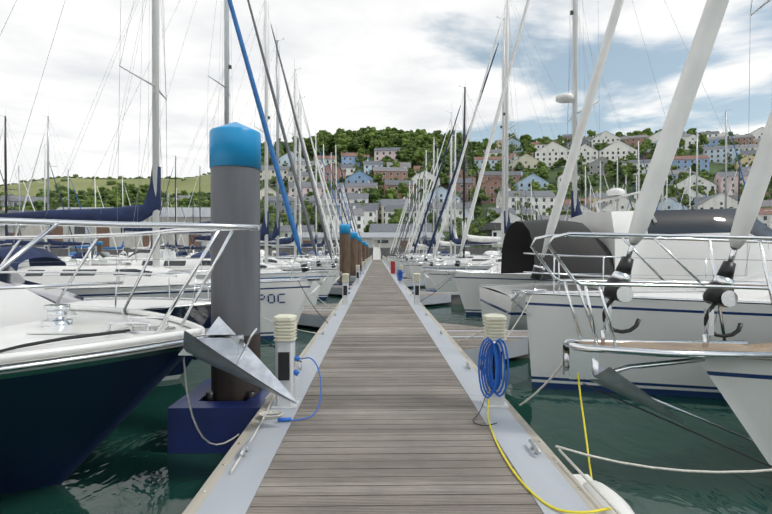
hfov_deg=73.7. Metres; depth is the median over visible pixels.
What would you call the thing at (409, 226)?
boat
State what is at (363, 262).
pedestal
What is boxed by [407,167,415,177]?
tree
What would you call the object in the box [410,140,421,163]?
tree
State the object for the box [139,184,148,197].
tree
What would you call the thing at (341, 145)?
tree
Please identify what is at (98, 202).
tree
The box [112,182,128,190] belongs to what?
tree
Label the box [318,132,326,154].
tree
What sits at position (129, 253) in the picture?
boat row
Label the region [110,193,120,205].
tree
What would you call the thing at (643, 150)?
tree
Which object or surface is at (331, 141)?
tree
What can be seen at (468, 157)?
tree
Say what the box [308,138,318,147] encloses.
tree
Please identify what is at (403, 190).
tree
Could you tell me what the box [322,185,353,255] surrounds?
boat
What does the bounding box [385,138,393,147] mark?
tree
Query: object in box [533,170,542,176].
tree
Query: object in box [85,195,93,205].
tree
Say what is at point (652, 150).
tree
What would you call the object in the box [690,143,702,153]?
tree
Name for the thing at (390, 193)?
tree
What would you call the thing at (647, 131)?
tree
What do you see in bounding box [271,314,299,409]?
pedestal
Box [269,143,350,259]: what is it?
boat
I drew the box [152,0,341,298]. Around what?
boat
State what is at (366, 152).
tree
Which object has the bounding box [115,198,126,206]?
tree
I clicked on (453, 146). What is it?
tree
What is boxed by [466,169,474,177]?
tree
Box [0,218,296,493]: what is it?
navy motor yacht
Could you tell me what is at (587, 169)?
tree
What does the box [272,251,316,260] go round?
boat
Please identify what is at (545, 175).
tree
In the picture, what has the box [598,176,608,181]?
tree
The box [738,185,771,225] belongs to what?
boat row
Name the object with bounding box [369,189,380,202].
tree
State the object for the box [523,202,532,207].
tree
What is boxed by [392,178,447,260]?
boat
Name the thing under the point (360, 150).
tree
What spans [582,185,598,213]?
boat row
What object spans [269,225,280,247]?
tree
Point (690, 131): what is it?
tree
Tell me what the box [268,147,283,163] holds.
tree
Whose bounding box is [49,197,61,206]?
tree
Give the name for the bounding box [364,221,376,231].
tree
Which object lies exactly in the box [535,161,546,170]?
tree
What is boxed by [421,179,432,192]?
tree
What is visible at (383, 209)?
hill houses
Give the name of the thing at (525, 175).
tree
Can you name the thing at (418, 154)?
tree
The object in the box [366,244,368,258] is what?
pile
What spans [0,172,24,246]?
boat row
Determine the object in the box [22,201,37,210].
tree
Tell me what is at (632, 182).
tree
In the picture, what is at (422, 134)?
tree
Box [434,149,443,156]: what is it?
tree
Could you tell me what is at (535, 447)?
pontoon cleats
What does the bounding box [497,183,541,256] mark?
boat row
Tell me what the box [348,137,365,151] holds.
tree
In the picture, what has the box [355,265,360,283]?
pedestal
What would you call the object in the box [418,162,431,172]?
tree
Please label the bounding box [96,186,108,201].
tree
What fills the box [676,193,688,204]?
tree
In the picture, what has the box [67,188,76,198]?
tree
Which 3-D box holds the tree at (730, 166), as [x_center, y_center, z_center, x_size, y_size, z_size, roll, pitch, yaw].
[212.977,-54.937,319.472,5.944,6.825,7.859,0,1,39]
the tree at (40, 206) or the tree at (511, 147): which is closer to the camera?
the tree at (40, 206)
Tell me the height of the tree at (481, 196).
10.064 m
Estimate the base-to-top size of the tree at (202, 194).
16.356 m
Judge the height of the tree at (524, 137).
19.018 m
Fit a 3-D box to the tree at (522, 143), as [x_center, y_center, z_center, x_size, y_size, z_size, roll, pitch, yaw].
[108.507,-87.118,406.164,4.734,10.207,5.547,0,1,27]
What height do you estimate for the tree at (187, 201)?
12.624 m
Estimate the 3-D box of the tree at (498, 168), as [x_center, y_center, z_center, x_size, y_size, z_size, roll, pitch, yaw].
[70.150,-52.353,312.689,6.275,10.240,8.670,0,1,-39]
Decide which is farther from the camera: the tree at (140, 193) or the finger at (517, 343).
the tree at (140, 193)
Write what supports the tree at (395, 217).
on the hillside
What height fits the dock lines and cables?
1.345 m
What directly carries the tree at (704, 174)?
on the hillside
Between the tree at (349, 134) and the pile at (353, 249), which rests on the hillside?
the tree at (349, 134)
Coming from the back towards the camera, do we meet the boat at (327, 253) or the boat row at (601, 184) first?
the boat at (327, 253)
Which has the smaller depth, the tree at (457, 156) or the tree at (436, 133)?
the tree at (457, 156)
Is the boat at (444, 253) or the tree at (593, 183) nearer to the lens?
the boat at (444, 253)
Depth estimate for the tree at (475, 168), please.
316.25 m
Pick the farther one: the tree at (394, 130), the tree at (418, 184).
the tree at (394, 130)
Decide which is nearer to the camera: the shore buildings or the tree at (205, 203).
the shore buildings
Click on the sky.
(379, 64)
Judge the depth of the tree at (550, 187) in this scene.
264.68 m
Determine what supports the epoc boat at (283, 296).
on the water
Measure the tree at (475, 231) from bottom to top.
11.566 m
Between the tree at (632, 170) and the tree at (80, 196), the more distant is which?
the tree at (632, 170)
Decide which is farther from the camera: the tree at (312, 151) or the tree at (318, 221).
the tree at (312, 151)
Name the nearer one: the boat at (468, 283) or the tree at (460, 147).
the boat at (468, 283)
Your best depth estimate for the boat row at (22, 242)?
42.12 m
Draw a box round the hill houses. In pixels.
[0,127,771,247]
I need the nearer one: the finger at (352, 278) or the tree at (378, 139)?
the finger at (352, 278)
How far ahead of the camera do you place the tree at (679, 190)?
259.62 m
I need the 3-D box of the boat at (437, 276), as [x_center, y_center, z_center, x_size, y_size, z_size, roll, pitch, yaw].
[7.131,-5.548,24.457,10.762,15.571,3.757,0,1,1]
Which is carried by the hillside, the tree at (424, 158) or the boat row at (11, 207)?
the tree at (424, 158)
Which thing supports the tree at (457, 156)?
on the hillside
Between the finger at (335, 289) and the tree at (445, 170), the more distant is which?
the tree at (445, 170)
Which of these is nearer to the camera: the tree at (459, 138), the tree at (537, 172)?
the tree at (537, 172)
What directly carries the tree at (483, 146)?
on the hillside
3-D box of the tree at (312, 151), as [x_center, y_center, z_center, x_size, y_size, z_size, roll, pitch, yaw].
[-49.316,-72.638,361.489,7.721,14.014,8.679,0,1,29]
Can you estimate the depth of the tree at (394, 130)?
390.80 m
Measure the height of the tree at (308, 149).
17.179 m
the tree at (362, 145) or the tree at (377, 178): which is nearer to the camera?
the tree at (377, 178)
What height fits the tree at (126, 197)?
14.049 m
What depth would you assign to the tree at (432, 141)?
369.71 m
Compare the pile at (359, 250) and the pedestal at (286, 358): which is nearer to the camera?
the pedestal at (286, 358)
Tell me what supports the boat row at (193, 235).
on the water
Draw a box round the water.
[0,259,771,513]
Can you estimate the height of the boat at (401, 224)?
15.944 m
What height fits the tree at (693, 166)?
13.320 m
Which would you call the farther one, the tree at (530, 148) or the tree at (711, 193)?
the tree at (530, 148)
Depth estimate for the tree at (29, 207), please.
228.81 m
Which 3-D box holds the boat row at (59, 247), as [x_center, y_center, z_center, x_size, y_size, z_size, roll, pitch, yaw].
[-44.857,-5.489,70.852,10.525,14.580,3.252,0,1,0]
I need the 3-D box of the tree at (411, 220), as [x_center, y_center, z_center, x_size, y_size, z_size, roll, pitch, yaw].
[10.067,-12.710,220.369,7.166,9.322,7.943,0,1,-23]
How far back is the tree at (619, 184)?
286.95 m
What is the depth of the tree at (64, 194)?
256.99 m
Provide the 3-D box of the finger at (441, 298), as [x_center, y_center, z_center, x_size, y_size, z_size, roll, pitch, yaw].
[6.082,1.717,21.781,10.000,0.552,3.700,0,1,-1]
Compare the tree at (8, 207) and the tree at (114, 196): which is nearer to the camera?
the tree at (8, 207)
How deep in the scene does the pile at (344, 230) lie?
27.27 m
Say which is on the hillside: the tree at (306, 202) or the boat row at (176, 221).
the tree at (306, 202)
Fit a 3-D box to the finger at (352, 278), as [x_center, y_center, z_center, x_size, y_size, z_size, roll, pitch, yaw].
[-6.948,1.572,37.240,10.000,0.552,3.700,0,1,-1]
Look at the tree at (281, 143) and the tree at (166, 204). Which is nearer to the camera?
the tree at (166, 204)
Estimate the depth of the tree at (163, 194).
264.47 m
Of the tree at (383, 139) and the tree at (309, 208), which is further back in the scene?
the tree at (383, 139)
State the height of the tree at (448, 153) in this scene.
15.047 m
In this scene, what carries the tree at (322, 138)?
on the hillside
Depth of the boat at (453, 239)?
38.97 m
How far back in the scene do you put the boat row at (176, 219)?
108.58 m
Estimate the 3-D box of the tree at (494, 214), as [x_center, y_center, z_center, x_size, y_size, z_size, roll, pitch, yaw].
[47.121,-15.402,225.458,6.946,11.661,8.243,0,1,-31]
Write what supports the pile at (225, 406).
in the water
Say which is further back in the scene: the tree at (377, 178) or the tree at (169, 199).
the tree at (377, 178)
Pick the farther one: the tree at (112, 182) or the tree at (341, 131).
the tree at (341, 131)
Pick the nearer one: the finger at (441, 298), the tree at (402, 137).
the finger at (441, 298)
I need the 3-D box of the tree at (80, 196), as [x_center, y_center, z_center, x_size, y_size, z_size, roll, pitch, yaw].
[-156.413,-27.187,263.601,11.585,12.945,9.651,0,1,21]
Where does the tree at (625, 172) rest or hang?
on the hillside
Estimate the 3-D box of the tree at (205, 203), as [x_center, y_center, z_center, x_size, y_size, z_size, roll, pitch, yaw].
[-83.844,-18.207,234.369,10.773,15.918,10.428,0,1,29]
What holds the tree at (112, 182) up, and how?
on the hillside
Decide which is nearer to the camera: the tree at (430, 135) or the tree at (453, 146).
the tree at (453, 146)
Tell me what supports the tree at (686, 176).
on the hillside
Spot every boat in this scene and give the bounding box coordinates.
[0,0,321,339]
[20,0,329,305]
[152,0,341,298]
[172,38,339,283]
[210,59,339,276]
[260,99,339,265]
[262,89,339,258]
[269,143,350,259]
[272,129,342,258]
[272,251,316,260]
[290,145,362,258]
[297,152,352,256]
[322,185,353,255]
[329,194,353,253]
[388,178,448,258]
[391,172,456,260]
[391,194,424,255]
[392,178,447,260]
[393,180,446,265]
[394,181,447,258]
[395,150,456,267]
[398,137,484,267]
[401,147,469,263]
[403,123,501,265]
[404,111,499,278]
[409,85,531,278]
[418,16,594,291]
[423,0,611,291]
[445,0,765,314]
[510,0,771,398]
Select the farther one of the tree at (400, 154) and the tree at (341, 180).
the tree at (400, 154)
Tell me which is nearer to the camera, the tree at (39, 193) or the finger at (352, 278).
the finger at (352, 278)
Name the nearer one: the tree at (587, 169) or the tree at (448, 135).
the tree at (587, 169)
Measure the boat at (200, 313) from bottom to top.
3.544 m
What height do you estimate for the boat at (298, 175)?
16.450 m
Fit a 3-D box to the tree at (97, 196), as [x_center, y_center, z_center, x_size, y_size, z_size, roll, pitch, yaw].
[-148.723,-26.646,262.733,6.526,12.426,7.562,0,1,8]
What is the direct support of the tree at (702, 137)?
on the hillside
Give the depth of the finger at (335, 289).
25.43 m
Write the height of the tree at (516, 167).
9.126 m
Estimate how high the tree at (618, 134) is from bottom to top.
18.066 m
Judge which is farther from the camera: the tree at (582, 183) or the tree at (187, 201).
the tree at (582, 183)
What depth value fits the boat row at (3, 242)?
37.29 m
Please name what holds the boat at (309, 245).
on the water
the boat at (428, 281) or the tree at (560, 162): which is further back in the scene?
the tree at (560, 162)
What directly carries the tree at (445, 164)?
on the hillside
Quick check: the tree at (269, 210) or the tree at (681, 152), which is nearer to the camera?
the tree at (269, 210)
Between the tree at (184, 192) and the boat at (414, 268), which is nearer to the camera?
the boat at (414, 268)
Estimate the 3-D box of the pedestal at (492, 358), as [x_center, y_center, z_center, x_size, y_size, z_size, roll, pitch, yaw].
[1.136,1.118,5.556,0.354,0.986,0.367,0,1,-1]
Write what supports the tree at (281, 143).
on the hillside
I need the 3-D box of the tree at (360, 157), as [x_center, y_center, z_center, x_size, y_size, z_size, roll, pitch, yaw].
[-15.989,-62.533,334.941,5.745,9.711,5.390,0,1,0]
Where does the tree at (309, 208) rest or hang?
on the hillside
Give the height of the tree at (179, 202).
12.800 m
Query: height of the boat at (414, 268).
14.350 m
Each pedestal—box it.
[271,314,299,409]
[341,273,349,304]
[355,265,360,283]
[362,261,364,274]
[397,265,402,283]
[412,273,420,304]
[478,313,508,407]
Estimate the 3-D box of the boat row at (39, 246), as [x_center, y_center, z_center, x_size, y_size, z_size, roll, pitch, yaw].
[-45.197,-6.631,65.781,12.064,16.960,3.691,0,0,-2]
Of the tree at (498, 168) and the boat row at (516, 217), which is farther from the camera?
the tree at (498, 168)
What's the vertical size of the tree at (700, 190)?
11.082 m
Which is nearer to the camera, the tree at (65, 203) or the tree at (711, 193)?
the tree at (65, 203)
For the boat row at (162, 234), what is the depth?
99.83 m
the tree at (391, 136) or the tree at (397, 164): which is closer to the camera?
the tree at (397, 164)
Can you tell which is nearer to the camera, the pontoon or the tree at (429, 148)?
the pontoon
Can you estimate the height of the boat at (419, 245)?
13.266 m
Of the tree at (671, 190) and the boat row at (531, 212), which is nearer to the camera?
the boat row at (531, 212)
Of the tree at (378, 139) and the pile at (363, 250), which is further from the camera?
the tree at (378, 139)
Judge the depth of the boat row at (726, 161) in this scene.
44.58 m
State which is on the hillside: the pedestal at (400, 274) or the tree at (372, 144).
the tree at (372, 144)
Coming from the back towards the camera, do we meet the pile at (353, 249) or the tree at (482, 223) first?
the tree at (482, 223)
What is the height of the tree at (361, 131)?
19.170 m
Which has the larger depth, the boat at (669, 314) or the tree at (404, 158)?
the tree at (404, 158)
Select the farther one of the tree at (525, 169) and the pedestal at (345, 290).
the tree at (525, 169)
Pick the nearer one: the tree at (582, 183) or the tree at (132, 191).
the tree at (132, 191)
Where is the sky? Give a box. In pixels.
[0,0,771,184]
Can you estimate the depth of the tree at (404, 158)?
323.15 m
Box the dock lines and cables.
[0,261,771,513]
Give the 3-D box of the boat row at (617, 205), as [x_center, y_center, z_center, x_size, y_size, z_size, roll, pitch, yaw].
[27.063,-5.757,63.883,10.977,15.248,3.416,0,1,0]
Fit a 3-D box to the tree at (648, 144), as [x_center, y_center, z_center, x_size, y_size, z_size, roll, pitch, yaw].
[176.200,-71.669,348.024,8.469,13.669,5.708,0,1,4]
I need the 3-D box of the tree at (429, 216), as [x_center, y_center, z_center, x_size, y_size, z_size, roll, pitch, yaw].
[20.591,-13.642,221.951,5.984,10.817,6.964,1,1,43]
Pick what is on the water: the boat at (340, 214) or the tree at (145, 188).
the boat at (340, 214)
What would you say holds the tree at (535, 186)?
on the hillside
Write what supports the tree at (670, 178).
on the hillside
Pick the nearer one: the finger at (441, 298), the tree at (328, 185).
the finger at (441, 298)
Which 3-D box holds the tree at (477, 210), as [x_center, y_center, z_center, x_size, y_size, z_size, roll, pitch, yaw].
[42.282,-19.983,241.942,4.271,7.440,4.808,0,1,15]
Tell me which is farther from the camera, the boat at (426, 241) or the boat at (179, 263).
the boat at (426, 241)
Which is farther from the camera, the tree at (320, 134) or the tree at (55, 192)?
the tree at (320, 134)
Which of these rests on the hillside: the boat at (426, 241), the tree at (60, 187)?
the tree at (60, 187)
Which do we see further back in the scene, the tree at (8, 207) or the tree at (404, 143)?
the tree at (404, 143)
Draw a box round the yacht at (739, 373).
[530,0,771,464]
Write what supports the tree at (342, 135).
on the hillside
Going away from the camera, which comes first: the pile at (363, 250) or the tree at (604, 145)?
the pile at (363, 250)
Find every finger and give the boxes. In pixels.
[297,303,337,326]
[328,285,351,294]
[337,276,355,281]
[403,278,424,286]
[410,290,462,304]
[439,323,529,365]
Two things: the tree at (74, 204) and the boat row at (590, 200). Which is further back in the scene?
the tree at (74, 204)
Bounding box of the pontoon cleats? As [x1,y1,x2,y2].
[239,269,540,456]
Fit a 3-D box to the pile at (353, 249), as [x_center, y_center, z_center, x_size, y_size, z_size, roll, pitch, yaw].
[-2.460,0.447,38.313,1.005,4.720,1.270,0,1,-1]
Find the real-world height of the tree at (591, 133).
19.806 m
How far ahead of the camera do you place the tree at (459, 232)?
206.40 m
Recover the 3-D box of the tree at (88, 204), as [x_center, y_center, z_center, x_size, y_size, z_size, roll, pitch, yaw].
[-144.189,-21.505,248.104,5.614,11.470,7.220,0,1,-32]
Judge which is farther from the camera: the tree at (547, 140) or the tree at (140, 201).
the tree at (547, 140)
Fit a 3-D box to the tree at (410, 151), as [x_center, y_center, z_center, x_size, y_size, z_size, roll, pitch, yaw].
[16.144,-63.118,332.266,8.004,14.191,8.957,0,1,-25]
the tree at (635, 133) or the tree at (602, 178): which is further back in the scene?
the tree at (635, 133)
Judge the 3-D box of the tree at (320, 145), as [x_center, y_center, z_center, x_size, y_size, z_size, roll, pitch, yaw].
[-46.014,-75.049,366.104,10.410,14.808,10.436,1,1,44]
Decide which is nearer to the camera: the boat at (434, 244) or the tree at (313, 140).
the boat at (434, 244)
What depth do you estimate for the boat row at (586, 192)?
72.95 m
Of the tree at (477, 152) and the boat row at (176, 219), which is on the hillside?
the tree at (477, 152)
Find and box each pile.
[167,122,269,453]
[333,223,352,284]
[350,231,357,275]
[358,236,361,269]
[362,241,365,264]
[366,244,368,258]
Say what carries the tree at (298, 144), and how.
on the hillside
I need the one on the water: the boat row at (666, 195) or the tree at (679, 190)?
the boat row at (666, 195)
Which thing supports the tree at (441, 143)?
on the hillside
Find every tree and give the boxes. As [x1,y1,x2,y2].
[0,206,14,209]
[16,205,31,210]
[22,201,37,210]
[36,189,49,196]
[36,202,52,210]
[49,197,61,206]
[50,190,62,202]
[51,183,70,197]
[55,191,67,202]
[63,199,73,206]
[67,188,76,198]
[69,202,80,206]
[72,191,88,204]
[81,200,91,206]
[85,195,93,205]
[89,193,101,199]
[90,201,106,206]
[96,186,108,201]
[96,204,110,206]
[105,190,121,205]
[106,180,116,184]
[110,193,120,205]
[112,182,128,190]
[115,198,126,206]
[120,191,129,198]
[123,193,136,205]
[128,188,136,198]
[133,199,143,204]
[135,187,144,200]
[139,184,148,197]
[161,190,169,198]
[161,197,174,203]
[162,202,174,206]
[173,199,182,206]
[179,190,187,195]
[179,198,191,205]
[189,192,197,198]
[193,200,209,206]
[197,191,210,205]
[260,204,275,220]
[261,146,264,156]
[261,156,268,165]
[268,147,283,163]
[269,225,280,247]
[274,141,284,149]
[282,217,289,224]
[292,138,306,153]
[297,210,310,224]
[301,197,309,209]
[306,138,311,156]
[306,205,312,214]
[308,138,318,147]
[310,144,321,154]
[310,212,314,223]
[314,208,322,231]
[317,141,328,153]
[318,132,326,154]
[319,136,330,147]
[326,137,335,153]
[327,180,333,188]
[332,138,347,153]
[333,177,344,186]
[334,130,347,138]
[335,133,348,149]
[345,138,352,152]
[346,130,352,152]
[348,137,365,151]
[353,139,365,152]
[355,128,366,136]
[357,153,364,166]
[358,148,364,154]
[362,126,377,152]
[363,149,370,158]
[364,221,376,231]
[368,141,379,150]
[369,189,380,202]
[373,131,383,137]
[373,173,383,184]
[374,135,382,146]
[380,136,392,147]
[382,155,390,161]
[384,127,398,138]
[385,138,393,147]
[385,188,398,198]
[387,208,405,223]
[389,134,397,145]
[390,161,399,166]
[395,150,406,161]
[396,133,410,146]
[397,182,411,198]
[400,154,412,164]
[401,140,414,149]
[403,144,412,152]
[403,216,415,223]
[406,148,413,158]
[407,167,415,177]
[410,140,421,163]
[411,129,427,140]
[412,148,425,165]
[415,179,422,191]
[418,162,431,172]
[419,151,432,165]
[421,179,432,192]
[424,133,432,141]
[424,136,439,149]
[424,145,432,151]
[427,213,440,226]
[430,158,448,173]
[432,130,441,138]
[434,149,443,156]
[438,140,446,151]
[439,154,449,166]
[440,174,449,187]
[442,130,458,143]
[444,142,454,152]
[444,149,453,156]
[452,154,468,168]
[456,132,467,147]
[456,148,470,163]
[457,144,470,156]
[457,221,470,236]
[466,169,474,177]
[468,164,479,172]
[469,221,484,247]
[470,188,489,205]
[471,141,477,149]
[473,150,482,156]
[474,207,480,219]
[477,222,486,247]
[478,141,487,149]
[483,215,494,222]
[488,209,499,218]
[495,162,508,170]
[508,133,516,139]
[508,144,514,152]
[508,175,515,185]
[513,162,522,170]
[519,134,528,141]
[519,172,531,180]
[520,140,525,147]
[522,167,530,173]
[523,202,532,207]
[525,144,537,152]
[529,181,541,190]
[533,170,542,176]
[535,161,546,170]
[540,136,550,143]
[540,169,548,179]
[542,184,556,194]
[557,158,566,169]
[577,178,584,195]
[579,166,589,174]
[583,176,597,191]
[587,130,595,136]
[592,173,598,181]
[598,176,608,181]
[600,142,607,149]
[604,160,613,171]
[605,171,614,183]
[614,180,621,186]
[615,132,622,136]
[618,165,630,184]
[626,152,637,159]
[626,162,637,178]
[628,178,637,190]
[632,131,641,135]
[637,145,646,157]
[637,173,645,187]
[641,141,651,148]
[642,128,652,135]
[647,148,654,158]
[665,175,672,184]
[665,184,676,195]
[674,189,683,194]
[675,148,685,155]
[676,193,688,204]
[682,173,694,180]
[686,128,696,133]
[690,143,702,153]
[690,163,700,172]
[692,185,705,194]
[698,134,708,146]
[701,169,709,179]
[708,189,715,195]
[723,163,734,169]
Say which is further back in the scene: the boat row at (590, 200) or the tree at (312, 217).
the tree at (312, 217)
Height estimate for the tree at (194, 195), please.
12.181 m
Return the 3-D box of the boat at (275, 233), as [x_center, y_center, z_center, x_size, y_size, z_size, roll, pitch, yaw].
[-7.600,-5.487,29.487,10.311,15.354,3.369,0,0,-1]
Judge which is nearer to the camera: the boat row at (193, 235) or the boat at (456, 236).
the boat at (456, 236)
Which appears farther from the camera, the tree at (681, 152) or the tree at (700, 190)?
the tree at (681, 152)
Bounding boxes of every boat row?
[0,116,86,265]
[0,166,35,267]
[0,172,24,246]
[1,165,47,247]
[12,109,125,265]
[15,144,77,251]
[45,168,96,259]
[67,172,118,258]
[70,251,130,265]
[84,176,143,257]
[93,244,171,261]
[127,217,163,256]
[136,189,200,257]
[138,209,178,251]
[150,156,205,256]
[161,200,187,254]
[168,188,195,255]
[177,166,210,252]
[180,199,209,254]
[490,200,522,249]
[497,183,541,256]
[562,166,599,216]
[581,161,615,211]
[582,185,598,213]
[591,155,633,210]
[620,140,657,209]
[627,175,636,209]
[657,177,678,209]
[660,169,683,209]
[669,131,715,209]
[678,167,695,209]
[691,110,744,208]
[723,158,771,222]
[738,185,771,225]
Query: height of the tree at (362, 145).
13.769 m
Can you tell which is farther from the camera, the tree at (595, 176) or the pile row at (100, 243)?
the tree at (595, 176)
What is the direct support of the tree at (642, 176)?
on the hillside
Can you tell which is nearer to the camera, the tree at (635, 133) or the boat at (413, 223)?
the boat at (413, 223)
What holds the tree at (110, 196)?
on the hillside
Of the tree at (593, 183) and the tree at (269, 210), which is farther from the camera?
the tree at (593, 183)
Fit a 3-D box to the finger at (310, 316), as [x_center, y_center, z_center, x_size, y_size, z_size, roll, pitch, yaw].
[-6.546,1.775,15.645,10.000,0.552,3.700,0,1,-1]
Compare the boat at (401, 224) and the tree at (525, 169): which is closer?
the boat at (401, 224)
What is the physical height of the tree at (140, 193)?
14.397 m
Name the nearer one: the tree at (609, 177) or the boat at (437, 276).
the boat at (437, 276)
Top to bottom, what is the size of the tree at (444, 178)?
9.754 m
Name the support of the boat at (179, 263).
on the water
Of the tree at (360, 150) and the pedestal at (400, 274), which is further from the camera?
the tree at (360, 150)
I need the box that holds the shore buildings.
[0,207,512,259]
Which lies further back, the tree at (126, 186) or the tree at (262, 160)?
the tree at (262, 160)
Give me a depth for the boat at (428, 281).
27.91 m
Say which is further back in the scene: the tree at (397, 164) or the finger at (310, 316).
the tree at (397, 164)
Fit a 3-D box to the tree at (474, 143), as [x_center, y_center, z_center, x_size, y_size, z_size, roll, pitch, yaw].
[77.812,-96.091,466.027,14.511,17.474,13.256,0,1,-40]
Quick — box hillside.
[0,149,770,258]
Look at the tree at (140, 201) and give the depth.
245.32 m
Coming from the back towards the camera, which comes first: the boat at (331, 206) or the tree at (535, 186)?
the tree at (535, 186)
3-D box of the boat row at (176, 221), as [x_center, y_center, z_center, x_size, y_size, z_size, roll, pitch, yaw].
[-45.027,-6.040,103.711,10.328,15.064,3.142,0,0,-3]
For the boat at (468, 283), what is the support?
on the water
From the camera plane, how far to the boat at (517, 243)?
12.21 m
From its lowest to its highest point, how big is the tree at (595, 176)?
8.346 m
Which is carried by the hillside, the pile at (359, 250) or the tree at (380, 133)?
the tree at (380, 133)
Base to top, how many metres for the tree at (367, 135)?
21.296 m
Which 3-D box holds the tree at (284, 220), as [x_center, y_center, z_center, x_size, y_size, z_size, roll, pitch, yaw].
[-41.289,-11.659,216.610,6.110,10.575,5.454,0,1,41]
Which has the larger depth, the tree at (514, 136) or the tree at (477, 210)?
the tree at (514, 136)
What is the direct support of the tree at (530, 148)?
on the hillside
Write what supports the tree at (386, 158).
on the hillside
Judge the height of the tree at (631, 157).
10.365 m
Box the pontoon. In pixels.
[182,260,606,513]
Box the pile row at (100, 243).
[98,241,102,253]
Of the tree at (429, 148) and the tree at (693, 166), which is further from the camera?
the tree at (429, 148)
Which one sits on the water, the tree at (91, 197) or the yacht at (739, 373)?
the yacht at (739, 373)
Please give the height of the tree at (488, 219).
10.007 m
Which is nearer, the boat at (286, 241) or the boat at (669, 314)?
the boat at (669, 314)
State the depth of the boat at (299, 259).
40.16 m
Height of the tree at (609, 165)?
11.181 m
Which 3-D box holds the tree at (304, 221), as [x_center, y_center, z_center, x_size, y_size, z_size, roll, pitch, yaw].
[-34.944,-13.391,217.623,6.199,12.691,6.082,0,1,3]
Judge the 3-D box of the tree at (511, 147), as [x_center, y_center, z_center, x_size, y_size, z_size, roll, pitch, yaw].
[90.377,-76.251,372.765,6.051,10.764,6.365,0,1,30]
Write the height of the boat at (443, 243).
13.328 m
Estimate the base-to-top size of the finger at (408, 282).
0.552 m
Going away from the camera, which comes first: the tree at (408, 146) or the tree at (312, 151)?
the tree at (408, 146)
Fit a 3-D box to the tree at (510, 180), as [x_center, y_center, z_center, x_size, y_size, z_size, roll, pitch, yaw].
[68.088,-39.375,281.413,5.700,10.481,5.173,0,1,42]
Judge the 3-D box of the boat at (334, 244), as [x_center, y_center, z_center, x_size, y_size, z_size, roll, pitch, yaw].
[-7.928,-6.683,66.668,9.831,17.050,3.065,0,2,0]
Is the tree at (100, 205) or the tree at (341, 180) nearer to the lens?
the tree at (100, 205)
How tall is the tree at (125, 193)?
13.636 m
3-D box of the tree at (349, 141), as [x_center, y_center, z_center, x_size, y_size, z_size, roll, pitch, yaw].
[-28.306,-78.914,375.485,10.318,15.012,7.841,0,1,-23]
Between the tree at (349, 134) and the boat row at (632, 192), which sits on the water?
the boat row at (632, 192)
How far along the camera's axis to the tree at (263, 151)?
364.83 m

